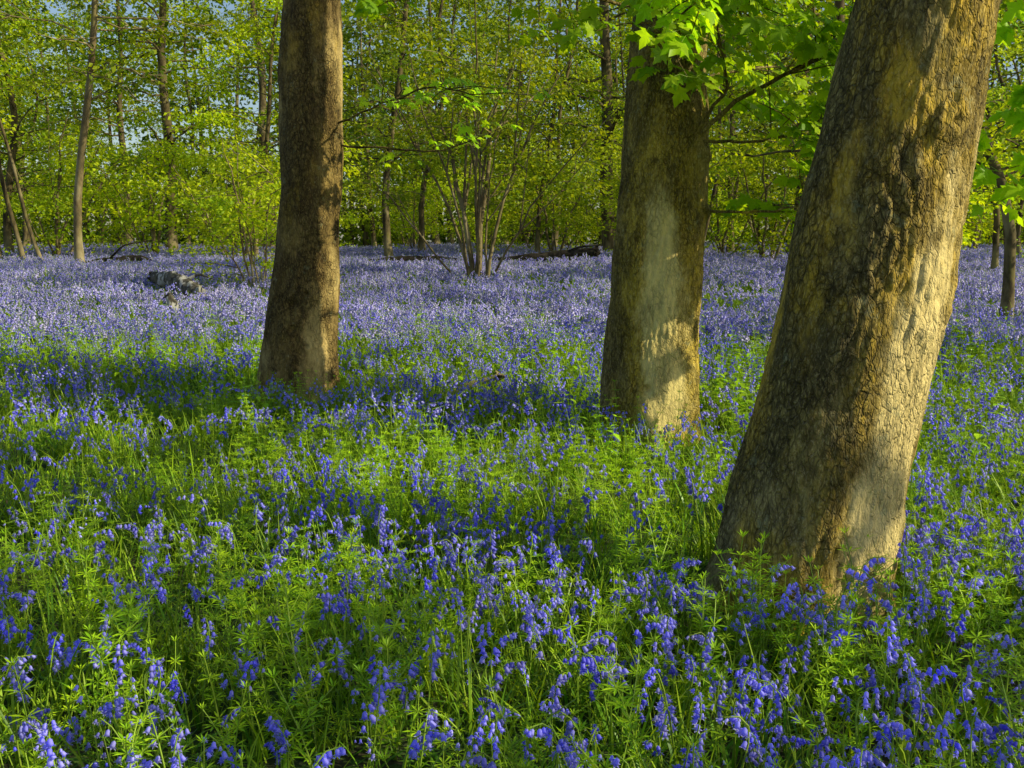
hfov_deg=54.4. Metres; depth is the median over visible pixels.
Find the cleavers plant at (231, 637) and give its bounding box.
[213,615,246,660]
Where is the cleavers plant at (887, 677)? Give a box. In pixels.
[872,625,933,714]
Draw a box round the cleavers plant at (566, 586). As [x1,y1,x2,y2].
[561,564,570,608]
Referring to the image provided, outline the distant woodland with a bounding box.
[0,0,1023,246]
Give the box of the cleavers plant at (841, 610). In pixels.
[830,596,851,670]
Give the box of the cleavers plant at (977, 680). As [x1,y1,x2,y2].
[953,650,1004,700]
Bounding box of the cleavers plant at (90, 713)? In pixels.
[78,688,104,743]
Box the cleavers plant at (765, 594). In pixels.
[761,591,780,651]
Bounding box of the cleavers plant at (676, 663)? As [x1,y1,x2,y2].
[654,636,709,752]
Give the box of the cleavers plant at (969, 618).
[952,557,987,648]
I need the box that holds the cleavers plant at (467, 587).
[438,567,483,674]
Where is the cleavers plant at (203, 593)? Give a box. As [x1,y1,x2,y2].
[186,525,239,610]
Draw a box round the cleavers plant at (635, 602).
[603,568,642,649]
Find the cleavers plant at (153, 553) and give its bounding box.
[138,519,175,626]
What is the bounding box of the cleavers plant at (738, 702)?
[722,678,757,731]
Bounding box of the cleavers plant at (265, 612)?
[262,592,300,665]
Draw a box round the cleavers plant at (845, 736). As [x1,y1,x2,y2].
[785,694,872,767]
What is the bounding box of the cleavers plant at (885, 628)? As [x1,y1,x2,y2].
[869,569,901,665]
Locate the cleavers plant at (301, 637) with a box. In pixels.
[290,603,313,667]
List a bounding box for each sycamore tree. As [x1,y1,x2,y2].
[255,0,552,407]
[351,0,853,450]
[632,0,1023,635]
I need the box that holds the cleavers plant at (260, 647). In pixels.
[214,604,287,719]
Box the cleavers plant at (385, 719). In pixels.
[360,636,407,762]
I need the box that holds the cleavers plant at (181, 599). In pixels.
[168,581,190,619]
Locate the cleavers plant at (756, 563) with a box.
[728,547,762,598]
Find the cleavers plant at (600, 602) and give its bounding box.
[582,598,618,700]
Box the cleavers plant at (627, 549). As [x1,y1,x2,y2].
[616,513,656,629]
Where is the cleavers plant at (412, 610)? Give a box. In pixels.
[401,563,418,642]
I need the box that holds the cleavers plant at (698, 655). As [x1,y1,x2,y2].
[643,615,700,708]
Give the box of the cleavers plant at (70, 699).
[38,662,87,747]
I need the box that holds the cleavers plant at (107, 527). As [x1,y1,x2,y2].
[80,525,116,606]
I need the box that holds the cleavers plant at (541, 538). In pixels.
[528,535,549,600]
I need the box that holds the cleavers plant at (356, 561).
[338,540,382,588]
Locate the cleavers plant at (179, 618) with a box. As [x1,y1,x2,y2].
[157,587,188,643]
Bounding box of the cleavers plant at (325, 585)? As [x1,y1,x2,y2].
[314,544,346,618]
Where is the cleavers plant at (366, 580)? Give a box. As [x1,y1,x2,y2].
[352,556,375,621]
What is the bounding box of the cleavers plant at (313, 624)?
[296,568,344,663]
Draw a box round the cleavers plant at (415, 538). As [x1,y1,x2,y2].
[385,536,426,618]
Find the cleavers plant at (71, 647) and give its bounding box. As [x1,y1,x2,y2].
[48,631,85,676]
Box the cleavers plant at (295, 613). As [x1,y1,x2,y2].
[271,561,322,735]
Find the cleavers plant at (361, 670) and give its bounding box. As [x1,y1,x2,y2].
[352,630,431,760]
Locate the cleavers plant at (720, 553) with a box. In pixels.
[710,529,750,662]
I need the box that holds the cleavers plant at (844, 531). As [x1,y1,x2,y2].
[837,526,865,629]
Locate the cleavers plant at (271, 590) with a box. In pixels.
[253,568,297,614]
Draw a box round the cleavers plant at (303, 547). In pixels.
[295,545,318,615]
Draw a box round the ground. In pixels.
[0,243,1023,767]
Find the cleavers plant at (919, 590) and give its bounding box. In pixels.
[906,547,943,635]
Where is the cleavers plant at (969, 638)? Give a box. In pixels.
[954,615,993,663]
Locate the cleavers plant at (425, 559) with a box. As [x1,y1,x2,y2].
[411,557,436,625]
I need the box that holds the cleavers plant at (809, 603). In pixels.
[788,600,819,674]
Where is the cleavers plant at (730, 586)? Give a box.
[724,564,779,681]
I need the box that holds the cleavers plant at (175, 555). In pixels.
[155,541,189,617]
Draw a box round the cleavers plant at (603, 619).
[583,586,629,677]
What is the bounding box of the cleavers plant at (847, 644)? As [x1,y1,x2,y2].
[832,597,864,702]
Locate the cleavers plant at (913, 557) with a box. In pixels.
[900,526,930,610]
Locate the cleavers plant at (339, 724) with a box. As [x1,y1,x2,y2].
[312,687,361,744]
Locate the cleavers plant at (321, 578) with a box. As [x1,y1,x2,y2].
[310,557,339,654]
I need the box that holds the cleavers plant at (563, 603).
[540,561,576,654]
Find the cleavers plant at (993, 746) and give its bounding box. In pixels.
[973,717,1004,767]
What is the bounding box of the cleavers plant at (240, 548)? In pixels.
[214,540,242,601]
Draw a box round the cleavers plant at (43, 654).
[30,637,59,666]
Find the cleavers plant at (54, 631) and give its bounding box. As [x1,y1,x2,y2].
[30,616,70,659]
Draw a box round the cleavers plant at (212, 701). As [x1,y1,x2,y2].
[199,650,262,747]
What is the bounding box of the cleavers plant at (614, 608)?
[597,566,623,655]
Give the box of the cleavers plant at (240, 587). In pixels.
[200,531,275,628]
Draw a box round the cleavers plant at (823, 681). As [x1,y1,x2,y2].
[804,640,843,719]
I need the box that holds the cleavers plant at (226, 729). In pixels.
[196,680,253,767]
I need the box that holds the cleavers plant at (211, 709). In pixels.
[204,659,228,726]
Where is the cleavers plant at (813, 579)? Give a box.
[800,555,830,648]
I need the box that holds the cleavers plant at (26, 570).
[9,554,41,627]
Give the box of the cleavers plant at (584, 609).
[570,577,600,636]
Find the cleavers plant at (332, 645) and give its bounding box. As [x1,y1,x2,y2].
[325,620,335,674]
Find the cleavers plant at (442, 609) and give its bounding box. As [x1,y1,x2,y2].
[428,572,474,675]
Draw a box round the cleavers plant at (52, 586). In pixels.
[35,566,70,612]
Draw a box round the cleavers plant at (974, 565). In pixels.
[956,563,987,641]
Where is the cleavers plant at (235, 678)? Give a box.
[222,607,275,744]
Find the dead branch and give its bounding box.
[441,370,505,400]
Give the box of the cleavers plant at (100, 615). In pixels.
[78,575,108,660]
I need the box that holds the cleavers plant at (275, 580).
[245,523,319,616]
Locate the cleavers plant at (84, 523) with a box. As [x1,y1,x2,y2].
[54,485,108,597]
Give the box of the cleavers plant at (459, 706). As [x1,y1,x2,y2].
[453,704,479,767]
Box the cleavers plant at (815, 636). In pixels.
[778,597,850,692]
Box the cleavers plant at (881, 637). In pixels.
[860,593,907,709]
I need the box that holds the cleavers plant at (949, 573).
[931,542,964,611]
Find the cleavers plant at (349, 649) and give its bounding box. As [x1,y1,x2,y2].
[328,622,364,686]
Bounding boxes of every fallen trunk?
[85,240,152,265]
[366,255,462,264]
[493,245,601,264]
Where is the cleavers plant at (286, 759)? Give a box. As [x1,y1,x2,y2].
[0,554,1023,767]
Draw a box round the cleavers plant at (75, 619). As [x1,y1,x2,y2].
[56,605,88,640]
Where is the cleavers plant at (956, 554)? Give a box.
[933,519,994,610]
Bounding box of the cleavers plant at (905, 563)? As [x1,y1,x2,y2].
[884,560,918,649]
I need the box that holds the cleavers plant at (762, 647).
[742,622,779,669]
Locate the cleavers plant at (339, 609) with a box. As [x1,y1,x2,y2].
[333,579,346,633]
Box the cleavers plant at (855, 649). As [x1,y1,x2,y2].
[845,627,863,678]
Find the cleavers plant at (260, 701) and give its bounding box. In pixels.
[233,663,284,732]
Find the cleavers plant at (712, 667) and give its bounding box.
[692,592,735,708]
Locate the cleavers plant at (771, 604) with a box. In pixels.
[753,582,780,658]
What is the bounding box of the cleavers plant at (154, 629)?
[134,561,173,652]
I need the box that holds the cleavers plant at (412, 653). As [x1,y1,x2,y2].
[386,598,414,703]
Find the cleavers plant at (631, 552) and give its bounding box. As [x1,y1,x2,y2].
[614,517,667,626]
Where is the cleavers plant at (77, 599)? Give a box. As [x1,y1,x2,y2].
[68,571,89,613]
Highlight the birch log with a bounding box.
[147,271,213,300]
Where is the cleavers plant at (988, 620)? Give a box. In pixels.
[972,592,1023,702]
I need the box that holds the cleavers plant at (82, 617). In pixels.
[68,596,121,643]
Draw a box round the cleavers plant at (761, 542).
[720,537,778,632]
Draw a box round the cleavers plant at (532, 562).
[531,560,565,627]
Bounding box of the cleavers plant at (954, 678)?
[934,649,961,734]
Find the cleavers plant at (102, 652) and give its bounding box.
[80,585,144,726]
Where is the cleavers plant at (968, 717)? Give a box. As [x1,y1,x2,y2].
[954,676,982,740]
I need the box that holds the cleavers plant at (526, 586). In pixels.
[501,549,544,625]
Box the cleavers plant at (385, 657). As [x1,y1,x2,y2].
[370,623,404,704]
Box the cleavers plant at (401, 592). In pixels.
[395,557,419,611]
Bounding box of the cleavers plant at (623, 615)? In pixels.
[606,596,644,635]
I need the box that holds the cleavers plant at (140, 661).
[110,606,156,725]
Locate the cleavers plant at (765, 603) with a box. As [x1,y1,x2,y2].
[732,564,779,642]
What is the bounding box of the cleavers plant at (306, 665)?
[286,624,337,739]
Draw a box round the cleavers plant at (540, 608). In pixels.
[536,590,548,624]
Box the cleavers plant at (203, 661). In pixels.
[194,646,225,716]
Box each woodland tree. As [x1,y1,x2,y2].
[0,0,59,261]
[0,0,89,260]
[0,0,91,246]
[0,0,99,247]
[0,0,105,189]
[0,0,138,252]
[0,0,140,244]
[0,0,241,261]
[0,12,31,259]
[0,30,62,184]
[0,85,71,244]
[0,90,55,172]
[27,0,205,242]
[27,0,279,250]
[37,0,146,243]
[110,0,243,243]
[139,64,200,238]
[162,0,362,256]
[173,0,375,248]
[210,0,280,188]
[221,3,356,128]
[340,0,437,246]
[341,0,510,256]
[343,75,408,244]
[344,0,510,252]
[348,0,473,243]
[358,0,501,243]
[373,0,514,242]
[405,0,509,241]
[433,0,562,244]
[454,0,626,255]
[464,0,731,250]
[495,0,620,245]
[510,73,564,244]
[528,68,601,244]
[542,0,622,156]
[564,0,631,195]
[564,4,631,199]
[566,14,632,221]
[576,26,631,171]
[704,18,788,242]
[706,23,781,242]
[707,0,854,253]
[707,11,778,237]
[707,14,794,251]
[708,0,1023,195]
[708,34,794,242]
[709,80,748,181]
[722,11,795,220]
[732,2,826,242]
[736,0,848,197]
[971,0,1023,196]
[971,9,1023,271]
[972,137,1023,244]
[975,0,1023,323]
[989,78,1023,242]
[990,0,1023,259]
[991,0,1023,156]
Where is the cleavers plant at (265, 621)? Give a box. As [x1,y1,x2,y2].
[250,591,280,684]
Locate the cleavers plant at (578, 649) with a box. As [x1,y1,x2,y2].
[549,595,600,715]
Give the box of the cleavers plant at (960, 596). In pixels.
[953,570,974,622]
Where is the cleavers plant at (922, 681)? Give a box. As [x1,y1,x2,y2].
[911,645,931,726]
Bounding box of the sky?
[1,0,1023,242]
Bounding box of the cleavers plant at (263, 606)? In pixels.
[255,585,275,625]
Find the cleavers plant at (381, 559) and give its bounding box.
[351,558,384,621]
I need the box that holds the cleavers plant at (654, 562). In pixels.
[633,559,657,616]
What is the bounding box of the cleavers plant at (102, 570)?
[87,542,108,611]
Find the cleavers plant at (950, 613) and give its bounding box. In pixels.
[939,577,959,651]
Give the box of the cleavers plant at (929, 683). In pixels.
[901,658,953,701]
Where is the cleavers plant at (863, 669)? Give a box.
[852,629,872,708]
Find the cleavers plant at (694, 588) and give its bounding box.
[668,555,711,629]
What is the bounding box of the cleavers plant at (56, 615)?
[41,565,71,630]
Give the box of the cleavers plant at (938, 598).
[928,551,974,642]
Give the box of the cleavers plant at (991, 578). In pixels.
[975,550,1017,665]
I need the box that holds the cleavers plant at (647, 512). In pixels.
[642,509,682,609]
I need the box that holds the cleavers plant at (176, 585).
[166,564,189,605]
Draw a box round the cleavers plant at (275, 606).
[267,590,301,670]
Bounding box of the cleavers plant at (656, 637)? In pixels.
[619,613,663,715]
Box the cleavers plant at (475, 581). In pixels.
[458,549,489,610]
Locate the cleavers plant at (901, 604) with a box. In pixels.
[863,579,914,650]
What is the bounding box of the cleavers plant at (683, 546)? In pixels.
[650,543,690,611]
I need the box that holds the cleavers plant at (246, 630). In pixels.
[217,598,262,741]
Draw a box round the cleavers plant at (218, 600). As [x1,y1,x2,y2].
[185,553,255,692]
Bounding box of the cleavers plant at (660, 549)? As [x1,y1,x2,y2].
[647,545,685,612]
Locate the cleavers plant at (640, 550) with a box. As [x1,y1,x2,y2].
[605,548,644,625]
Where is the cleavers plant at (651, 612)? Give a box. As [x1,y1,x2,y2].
[628,592,670,648]
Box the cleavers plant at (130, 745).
[115,723,165,767]
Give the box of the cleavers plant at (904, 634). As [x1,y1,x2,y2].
[894,619,925,677]
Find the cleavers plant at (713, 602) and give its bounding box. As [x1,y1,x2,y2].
[705,583,731,640]
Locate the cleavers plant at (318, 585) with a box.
[307,553,347,630]
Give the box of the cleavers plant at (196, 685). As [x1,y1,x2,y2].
[194,659,219,714]
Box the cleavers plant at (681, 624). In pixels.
[673,594,693,653]
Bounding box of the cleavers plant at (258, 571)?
[242,522,275,612]
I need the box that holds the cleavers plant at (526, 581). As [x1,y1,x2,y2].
[509,564,536,602]
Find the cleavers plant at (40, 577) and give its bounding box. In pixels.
[21,527,53,618]
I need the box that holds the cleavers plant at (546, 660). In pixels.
[541,635,554,680]
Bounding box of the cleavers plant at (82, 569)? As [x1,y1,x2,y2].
[75,548,97,607]
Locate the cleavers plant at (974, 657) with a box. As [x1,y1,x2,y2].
[936,610,998,720]
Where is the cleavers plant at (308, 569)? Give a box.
[288,550,315,617]
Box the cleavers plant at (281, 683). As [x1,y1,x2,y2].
[248,657,300,726]
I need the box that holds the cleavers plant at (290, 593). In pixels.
[280,568,304,636]
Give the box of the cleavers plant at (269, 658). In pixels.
[227,613,291,718]
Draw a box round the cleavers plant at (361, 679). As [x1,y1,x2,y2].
[321,629,392,732]
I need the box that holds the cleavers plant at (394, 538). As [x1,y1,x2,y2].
[361,534,400,622]
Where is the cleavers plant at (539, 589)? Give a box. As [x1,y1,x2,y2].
[517,570,549,628]
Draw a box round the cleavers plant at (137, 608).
[83,565,160,695]
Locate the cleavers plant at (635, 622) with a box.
[619,597,648,652]
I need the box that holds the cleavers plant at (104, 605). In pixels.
[84,566,127,655]
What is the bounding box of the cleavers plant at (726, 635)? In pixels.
[703,612,757,711]
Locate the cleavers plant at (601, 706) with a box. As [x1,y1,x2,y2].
[586,676,613,739]
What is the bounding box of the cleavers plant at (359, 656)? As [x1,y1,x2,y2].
[345,626,378,680]
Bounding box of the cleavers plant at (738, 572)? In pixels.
[726,568,775,662]
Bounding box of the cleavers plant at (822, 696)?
[810,645,837,744]
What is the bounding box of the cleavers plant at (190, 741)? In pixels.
[184,714,239,767]
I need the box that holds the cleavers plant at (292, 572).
[263,567,304,662]
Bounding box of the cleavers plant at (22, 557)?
[0,521,53,615]
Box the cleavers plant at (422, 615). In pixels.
[384,572,432,687]
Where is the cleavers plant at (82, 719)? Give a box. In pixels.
[76,677,112,760]
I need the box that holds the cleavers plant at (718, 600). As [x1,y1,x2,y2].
[685,573,738,662]
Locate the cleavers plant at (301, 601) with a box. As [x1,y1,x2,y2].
[284,579,315,633]
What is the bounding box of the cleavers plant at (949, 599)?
[918,564,964,638]
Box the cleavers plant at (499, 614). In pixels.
[491,574,512,644]
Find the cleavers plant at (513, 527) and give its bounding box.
[498,524,529,616]
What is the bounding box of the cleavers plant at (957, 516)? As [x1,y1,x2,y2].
[946,514,980,610]
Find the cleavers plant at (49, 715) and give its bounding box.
[30,681,70,766]
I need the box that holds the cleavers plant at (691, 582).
[677,566,701,616]
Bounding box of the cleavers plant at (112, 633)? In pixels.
[80,598,124,678]
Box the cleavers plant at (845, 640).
[810,591,867,722]
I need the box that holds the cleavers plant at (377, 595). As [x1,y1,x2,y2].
[360,562,422,694]
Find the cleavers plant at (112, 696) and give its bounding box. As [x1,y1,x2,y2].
[99,670,127,723]
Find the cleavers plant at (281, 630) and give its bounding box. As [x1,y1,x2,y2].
[264,567,292,678]
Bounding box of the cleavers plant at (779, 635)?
[757,603,797,696]
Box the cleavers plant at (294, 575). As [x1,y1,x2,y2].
[268,527,321,616]
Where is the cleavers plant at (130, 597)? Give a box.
[118,574,157,684]
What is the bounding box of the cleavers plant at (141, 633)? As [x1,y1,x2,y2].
[126,618,168,691]
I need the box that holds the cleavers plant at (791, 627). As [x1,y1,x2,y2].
[756,587,804,676]
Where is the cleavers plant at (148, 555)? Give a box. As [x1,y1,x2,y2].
[137,526,160,605]
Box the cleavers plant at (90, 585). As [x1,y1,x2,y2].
[74,549,132,636]
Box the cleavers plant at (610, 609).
[587,576,621,627]
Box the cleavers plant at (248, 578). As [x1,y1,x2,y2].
[225,553,271,611]
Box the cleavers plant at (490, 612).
[480,584,504,630]
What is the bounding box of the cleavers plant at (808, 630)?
[786,610,826,654]
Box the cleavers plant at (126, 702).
[109,658,174,761]
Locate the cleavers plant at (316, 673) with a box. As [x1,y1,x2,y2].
[279,621,363,764]
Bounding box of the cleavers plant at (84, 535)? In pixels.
[70,531,117,603]
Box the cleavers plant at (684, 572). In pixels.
[676,566,721,644]
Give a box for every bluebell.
[0,510,1023,767]
[0,664,88,762]
[2,718,32,763]
[3,646,90,705]
[8,654,68,720]
[20,632,64,719]
[24,730,48,767]
[25,638,112,702]
[30,706,91,767]
[30,718,111,766]
[41,638,107,748]
[46,629,100,701]
[52,716,92,767]
[60,612,124,725]
[67,643,143,738]
[69,672,161,767]
[73,697,142,767]
[74,729,114,767]
[78,673,172,757]
[85,638,152,764]
[86,679,147,755]
[94,721,110,767]
[97,705,123,767]
[98,700,117,767]
[102,571,189,678]
[108,694,184,760]
[112,656,187,766]
[126,626,143,688]
[127,641,167,717]
[138,655,214,766]
[146,684,192,766]
[147,702,190,767]
[148,669,248,753]
[167,700,197,767]
[168,708,198,766]
[183,616,233,735]
[188,671,260,756]
[201,734,228,767]
[210,665,264,750]
[210,706,240,767]
[216,621,267,717]
[227,743,243,767]
[228,645,284,737]
[232,649,275,759]
[239,658,289,761]
[241,609,306,725]
[248,613,281,687]
[259,678,331,732]
[262,672,308,758]
[264,721,294,767]
[270,634,361,766]
[283,591,339,678]
[291,590,336,682]
[306,659,351,752]
[306,665,353,743]
[311,637,343,694]
[316,637,344,748]
[317,600,368,672]
[322,597,372,680]
[334,659,392,767]
[336,686,401,741]
[340,658,400,756]
[348,654,392,737]
[354,679,416,766]
[354,737,379,767]
[355,620,383,667]
[355,687,444,767]
[359,699,378,767]
[361,627,421,690]
[362,614,453,714]
[377,572,399,660]
[378,616,391,656]
[381,561,403,649]
[383,662,433,733]
[386,609,406,704]
[393,632,410,668]
[398,628,443,767]
[400,661,438,731]
[405,585,442,665]
[405,653,454,730]
[407,707,449,767]
[408,715,453,767]
[411,592,451,680]
[412,606,447,685]
[412,608,428,662]
[428,593,511,653]
[429,650,465,715]
[432,590,450,634]
[439,611,479,667]
[441,626,479,728]
[442,592,483,696]
[442,599,460,651]
[445,586,464,637]
[455,614,485,703]
[460,591,489,687]
[460,701,507,766]
[461,619,517,747]
[464,647,540,748]
[470,573,495,672]
[474,599,508,645]
[475,609,540,659]
[476,631,544,755]
[476,659,525,766]
[479,696,520,767]
[485,587,527,662]
[494,613,527,663]
[495,708,541,767]
[500,669,573,767]
[503,665,533,763]
[518,638,596,733]
[519,589,564,675]
[519,621,584,729]
[523,602,561,714]
[523,605,559,687]
[528,623,575,696]
[531,609,605,700]
[532,699,555,766]
[535,653,633,746]
[536,576,582,649]
[536,634,579,701]
[538,625,586,708]
[540,595,562,670]
[540,704,629,756]
[541,602,570,677]
[542,613,581,699]
[544,565,578,656]
[544,585,587,652]
[544,603,582,643]
[545,602,591,667]
[553,653,613,738]
[553,712,591,767]
[554,634,617,742]
[560,628,617,714]
[562,652,632,757]
[564,715,623,762]
[565,665,623,766]
[575,656,613,739]
[583,594,616,648]
[584,620,662,743]
[590,587,610,655]
[598,585,643,688]
[599,653,642,723]
[603,663,628,759]
[609,576,654,655]
[609,654,691,725]
[612,665,688,750]
[615,699,681,767]
[617,570,648,660]
[617,602,650,655]
[621,569,661,671]
[626,606,649,674]
[627,600,662,680]
[627,640,675,747]
[629,613,675,712]
[632,682,662,766]
[635,657,730,760]
[642,654,721,752]
[643,614,678,731]
[643,651,713,754]
[643,739,663,767]
[644,625,716,739]
[652,707,679,764]
[657,662,678,712]
[657,704,708,766]
[658,614,701,722]
[659,689,677,764]
[668,583,696,668]
[672,590,690,659]
[673,601,692,651]
[673,636,705,718]
[675,603,749,664]
[676,679,767,765]
[676,691,747,767]
[677,585,706,663]
[679,609,743,673]
[680,698,744,767]
[683,674,727,766]
[684,632,710,721]
[687,661,754,728]
[687,687,706,765]
[689,586,722,658]
[693,620,750,693]
[707,652,767,721]
[711,670,744,753]
[713,635,787,714]
[715,589,760,657]
[716,620,743,674]
[716,714,751,767]
[719,576,753,701]
[719,599,792,703]
[725,556,737,661]
[726,667,782,746]
[727,609,789,675]
[730,674,752,764]
[731,684,802,767]
[732,612,772,659]
[734,622,754,698]
[735,580,797,677]
[738,685,795,750]
[739,733,798,756]
[740,714,776,767]
[743,680,778,766]
[745,748,763,766]
[746,677,795,767]
[747,730,763,766]
[748,649,767,726]
[750,743,780,767]
[752,660,806,764]
[753,602,773,700]
[755,746,773,766]
[757,681,814,761]
[759,670,835,753]
[759,707,776,766]
[761,611,833,683]
[762,599,799,698]
[766,734,809,767]
[767,634,810,732]
[768,608,815,677]
[768,723,788,756]
[774,581,839,674]
[779,656,812,767]
[781,643,801,730]
[781,759,803,767]
[784,610,829,675]
[791,675,852,765]
[793,593,822,671]
[799,627,879,718]
[800,691,850,767]
[804,609,837,709]
[804,720,821,767]
[805,616,852,685]
[810,609,845,669]
[811,709,847,765]
[817,587,902,698]
[818,624,880,711]
[820,612,884,701]
[824,647,921,759]
[825,662,878,746]
[827,616,881,670]
[832,631,867,682]
[843,673,927,728]
[845,599,863,664]
[848,614,897,744]
[848,675,870,733]
[852,618,890,687]
[855,683,884,748]
[859,635,913,740]
[864,699,930,747]
[868,688,893,749]
[872,711,897,766]
[873,731,901,767]
[875,719,896,764]
[876,638,941,738]
[878,597,933,735]
[878,718,915,767]
[880,682,915,766]
[887,649,947,757]
[889,695,935,767]
[895,612,989,686]
[896,677,926,767]
[896,736,1015,767]
[898,596,985,704]
[900,584,941,693]
[903,651,936,766]
[903,663,960,755]
[907,668,985,759]
[909,734,942,766]
[925,640,988,687]
[936,721,1022,766]
[939,647,997,714]
[945,679,992,765]
[953,652,992,762]
[953,656,983,767]
[959,716,991,765]
[969,729,992,767]
[979,648,1013,730]
[979,668,1005,719]
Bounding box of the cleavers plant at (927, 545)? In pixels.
[903,511,950,592]
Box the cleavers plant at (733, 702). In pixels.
[713,665,760,742]
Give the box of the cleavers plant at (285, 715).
[251,640,308,753]
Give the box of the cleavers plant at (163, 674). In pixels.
[146,638,182,725]
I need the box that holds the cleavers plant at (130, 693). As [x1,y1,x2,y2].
[114,665,147,723]
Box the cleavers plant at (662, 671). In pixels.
[646,654,672,725]
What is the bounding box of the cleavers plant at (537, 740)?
[522,700,544,767]
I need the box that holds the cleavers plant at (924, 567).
[903,563,936,641]
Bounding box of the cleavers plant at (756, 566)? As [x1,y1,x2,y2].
[732,530,791,656]
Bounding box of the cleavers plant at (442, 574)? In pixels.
[436,546,452,608]
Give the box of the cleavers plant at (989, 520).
[975,516,1013,619]
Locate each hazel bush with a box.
[0,110,181,258]
[40,172,164,247]
[47,133,217,254]
[142,172,268,246]
[145,137,280,258]
[168,130,373,299]
[178,189,251,244]
[213,185,278,244]
[266,158,396,246]
[342,0,624,282]
[356,179,458,249]
[377,182,445,244]
[430,156,527,243]
[430,182,528,250]
[440,165,529,244]
[477,160,585,248]
[493,140,618,251]
[511,167,614,245]
[555,175,620,249]
[568,111,728,255]
[622,124,810,253]
[708,114,815,259]
[708,187,756,242]
[754,166,796,234]
[771,188,795,248]
[961,158,1020,249]
[962,139,1022,249]
[972,181,1023,244]
[1000,155,1023,245]
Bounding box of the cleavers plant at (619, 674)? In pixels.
[594,645,651,761]
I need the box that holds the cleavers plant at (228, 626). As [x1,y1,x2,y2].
[206,601,245,663]
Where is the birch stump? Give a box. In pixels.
[163,290,181,317]
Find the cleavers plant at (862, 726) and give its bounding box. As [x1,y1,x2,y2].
[830,669,892,760]
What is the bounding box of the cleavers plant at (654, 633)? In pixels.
[637,611,672,659]
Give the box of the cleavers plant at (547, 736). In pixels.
[524,709,579,757]
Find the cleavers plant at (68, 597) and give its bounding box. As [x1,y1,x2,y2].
[47,576,82,638]
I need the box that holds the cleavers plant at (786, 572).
[775,569,808,645]
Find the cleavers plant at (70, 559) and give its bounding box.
[36,529,94,607]
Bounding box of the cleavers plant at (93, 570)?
[76,540,105,622]
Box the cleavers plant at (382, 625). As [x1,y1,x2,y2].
[352,581,415,723]
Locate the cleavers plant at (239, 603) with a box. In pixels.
[223,568,251,622]
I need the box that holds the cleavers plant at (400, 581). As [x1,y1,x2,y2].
[382,552,452,656]
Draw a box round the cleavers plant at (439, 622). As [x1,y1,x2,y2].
[419,591,473,682]
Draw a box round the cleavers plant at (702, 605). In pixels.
[677,571,714,671]

